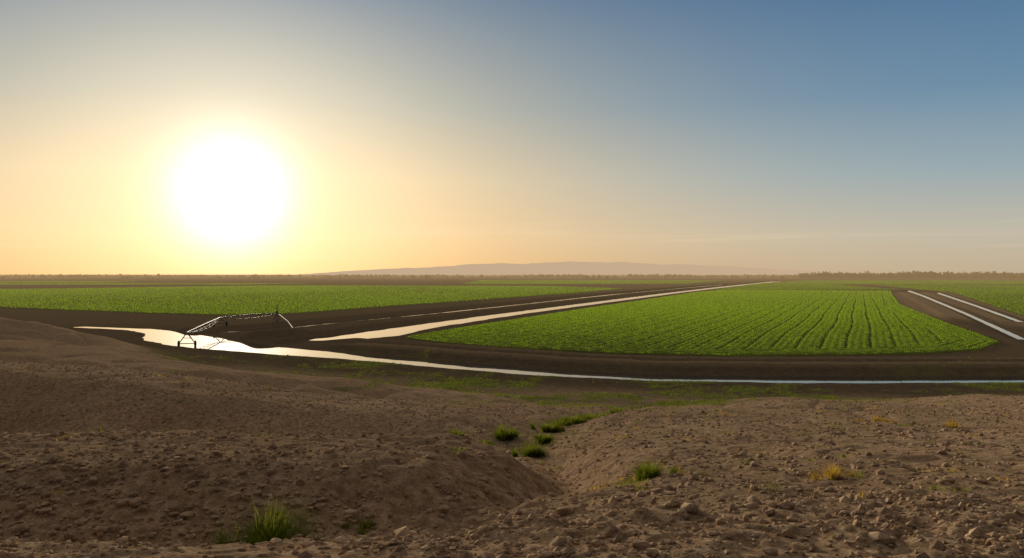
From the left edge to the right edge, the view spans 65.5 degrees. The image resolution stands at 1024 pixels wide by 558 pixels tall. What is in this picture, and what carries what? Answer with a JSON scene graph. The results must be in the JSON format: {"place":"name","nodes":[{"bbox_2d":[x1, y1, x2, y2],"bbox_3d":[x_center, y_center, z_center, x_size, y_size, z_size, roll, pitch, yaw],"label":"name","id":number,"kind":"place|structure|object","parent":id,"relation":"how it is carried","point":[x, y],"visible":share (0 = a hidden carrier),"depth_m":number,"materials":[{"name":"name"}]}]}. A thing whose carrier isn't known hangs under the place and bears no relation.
{"place":"outdoors","nodes":[
{"label":"outdoors","id":0,"kind":"place"},
{"bbox_2d":[0,281,134,282],"bbox_3d":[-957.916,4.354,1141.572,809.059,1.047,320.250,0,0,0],"label":"crop field","id":1,"kind":"structure","parent":0,"point":[60,281],"depth_m":1196.23,"materials":[{"name":"green plant"}]},
{"bbox_2d":[0,283,306,284],"bbox_3d":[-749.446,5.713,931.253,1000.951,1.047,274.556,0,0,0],"label":"crop field","id":2,"kind":"structure","parent":0,"point":[141,283],"depth_m":946.42,"materials":[{"name":"green plant"}]},
{"bbox_2d":[0,285,621,315],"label":"crop field","id":3,"kind":"structure","parent":0,"point":[235,300],"depth_m":391.05,"materials":[{"name":"green plant"}]},
{"bbox_2d":[0,274,1023,557],"bbox_3d":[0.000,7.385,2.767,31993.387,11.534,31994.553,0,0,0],"label":"ground","id":4,"kind":"structure","parent":0,"point":[32,338],"depth_m":36.86,"materials":[{"name":"soil"}]},
{"bbox_2d":[190,493,330,544],"bbox_3d":[-2.796,2.789,9.017,1.867,0.756,1.679,0,0,0],"label":"grass tuft","id":5,"kind":"object","parent":4,"relation":"on","point":[268,531],"visible":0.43,"depth_m":9.06,"materials":[{"name":"green plant"}]},
{"bbox_2d":[343,513,376,534],"bbox_3d":[-1.814,2.992,9.668,0.543,0.250,0.528,0,1,45],"label":"grass tuft","id":6,"kind":"object","parent":4,"relation":"on","point":[369,524],"visible":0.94,"depth_m":9.71,"materials":[{"name":"green plant"}]},
{"bbox_2d":[443,427,467,436],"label":"shrub","id":7,"kind":"object","parent":4,"relation":"on","point":[457,433],"visible":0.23,"depth_m":34.49,"materials":[{"name":"green plant"}]},
{"bbox_2d":[479,438,495,445],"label":"shrub","id":8,"kind":"object","parent":4,"relation":"on","point":[486,442],"visible":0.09,"depth_m":33.03,"materials":[{"name":"green plant"}]},
{"bbox_2d":[2,397,983,501],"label":"sparse grass","id":9,"kind":"structure","parent":4,"relation":"on","point":[616,436],"depth_m":14.68,"materials":[{"name":"green plant"}]},
{"bbox_2d":[489,420,523,440],"bbox_3d":[-0.305,6.522,34.333,1.959,0.877,1.908,0,0,0],"label":"shrub","id":10,"kind":"object","parent":4,"relation":"on","point":[502,434],"visible":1,"depth_m":34.15,"materials":[{"name":"green plant"}]},
{"bbox_2d":[0,361,1023,557],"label":"soil clods","id":11,"kind":"object","parent":4,"relation":"on","point":[995,539],"visible":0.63,"depth_m":9.64,"materials":[{"name":"soil"}]},
{"bbox_2d":[0,396,1023,557],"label":"scattered stones","id":12,"kind":"object","parent":4,"relation":"on","point":[560,541],"visible":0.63,"depth_m":9.85,"materials":[{"name":"brown stone"}]},
{"bbox_2d":[0,270,1023,278],"bbox_3d":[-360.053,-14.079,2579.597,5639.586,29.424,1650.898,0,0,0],"label":"distant tree line","id":13,"kind":"object","parent":4,"relation":"on","point":[929,274],"visible":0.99,"depth_m":2279.57,"materials":[{"name":"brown plant"}]},
{"bbox_2d":[1,344,1023,459],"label":"weeds","id":14,"kind":"object","parent":4,"relation":"on","point":[595,395],"visible":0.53,"depth_m":79.20,"materials":[{"name":"green plant"}]},
{"bbox_2d":[505,436,554,457],"bbox_3d":[0.706,6.599,30.950,2.202,0.982,2.204,0,0,0],"label":"shrub","id":15,"kind":"object","parent":4,"relation":"on","point":[531,451],"visible":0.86,"depth_m":30.80,"materials":[{"name":"green plant"}]},
{"bbox_2d":[43,374,1023,513],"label":"sparse dry grass","id":16,"kind":"structure","parent":4,"relation":"on","point":[1006,478],"depth_m":13.63,"materials":[{"name":"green plant"}]},
{"bbox_2d":[533,432,556,444],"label":"shrub","id":17,"kind":"object","parent":4,"relation":"on","point":[544,439],"visible":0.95,"depth_m":33.68,"materials":[{"name":"green plant"}]},
{"bbox_2d":[527,419,569,432],"bbox_3d":[1.745,6.904,37.660,2.528,0.814,1.753,0,0,29],"label":"shrub","id":18,"kind":"object","parent":4,"relation":"on","point":[550,428],"visible":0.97,"depth_m":37.36,"materials":[{"name":"green plant"}]},
{"bbox_2d":[544,418,574,425],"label":"shrub","id":19,"kind":"object","parent":4,"relation":"on","point":[567,423],"visible":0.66,"depth_m":41.42,"materials":[{"name":"green plant"}]},
{"bbox_2d":[555,412,588,424],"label":"shrub","id":20,"kind":"object","parent":4,"relation":"on","point":[577,420],"visible":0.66,"depth_m":42.85,"materials":[{"name":"green plant"}]},
{"bbox_2d":[577,412,610,419],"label":"shrub","id":21,"kind":"object","parent":4,"relation":"on","point":[590,416],"visible":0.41,"depth_m":48.56,"materials":[{"name":"green plant"}]},
{"bbox_2d":[600,407,629,412],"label":"shrub","id":22,"kind":"object","parent":4,"relation":"on","point":[617,410],"visible":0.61,"depth_m":53.10,"materials":[{"name":"green plant"}]},
{"bbox_2d":[617,457,684,484],"bbox_3d":[2.412,3.254,13.288,1.381,0.631,0.992,0,0,-26],"label":"grass tuft","id":23,"kind":"object","parent":4,"relation":"on","point":[643,472],"visible":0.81,"depth_m":13.15,"materials":[{"name":"green plant"}]},
{"bbox_2d":[804,461,862,479],"bbox_3d":[4.734,2.820,11.682,0.908,0.391,0.940,0,0,-26],"label":"dry grass tuft","id":24,"kind":"object","parent":4,"relation":"on","point":[834,475],"visible":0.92,"depth_m":11.76,"materials":[{"name":"yellow plant"}]},
{"bbox_2d":[829,415,894,422],"bbox_3d":[15.413,6.185,35.106,3.462,0.470,1.487,0,0,0],"label":"dry grass tuft","id":25,"kind":"object","parent":4,"relation":"on","point":[877,419],"visible":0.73,"depth_m":35.15,"materials":[{"name":"yellow plant"}]},
{"bbox_2d":[936,418,964,427],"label":"dry grass tuft","id":26,"kind":"object","parent":4,"relation":"on","point":[953,424],"visible":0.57,"depth_m":31.13,"materials":[{"name":"yellow plant"}]},
{"bbox_2d":[0,0,1023,274],"label":"sky","id":27,"kind":"structure","parent":0,"point":[138,137],"materials":[{"name":"blue"}]},
{"bbox_2d":[75,281,1023,382],"bbox_3d":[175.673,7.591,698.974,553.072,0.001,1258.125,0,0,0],"label":"canal water","id":28,"kind":"structure","parent":0,"point":[166,337],"depth_m":127.46,"materials":[{"name":"grey liquid"}]},
{"bbox_2d":[177,311,292,345],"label":"irrigation pivot","id":29,"kind":"object","parent":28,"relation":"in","point":[195,342],"visible":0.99,"depth_m":171.63,"materials":[{"name":"metal"}]},
{"bbox_2d":[294,261,832,274],"bbox_3d":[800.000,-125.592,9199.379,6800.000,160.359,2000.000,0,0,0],"label":"distant hills","id":30,"kind":"structure","parent":0,"point":[586,268],"depth_m":8761.12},
{"bbox_2d":[462,280,724,283],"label":"crop field","id":31,"kind":"structure","parent":0,"point":[587,281],"depth_m":1193.78,"materials":[{"name":"green plant"}]},
{"bbox_2d":[405,289,1000,356],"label":"crop field","id":32,"kind":"structure","parent":0,"point":[760,323],"depth_m":166.54,"materials":[{"name":"green plant"}]},
{"bbox_2d":[716,280,1023,289],"bbox_3d":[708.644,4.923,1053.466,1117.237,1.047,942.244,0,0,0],"label":"crop field","id":33,"kind":"structure","parent":0,"point":[813,285],"depth_m":951.49,"materials":[{"name":"green plant"}]},
{"bbox_2d":[879,285,1023,316],"bbox_3d":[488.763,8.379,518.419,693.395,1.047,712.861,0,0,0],"label":"crop field","id":34,"kind":"structure","parent":0,"point":[1008,297],"depth_m":495.62,"materials":[{"name":"green plant"}]}
]}

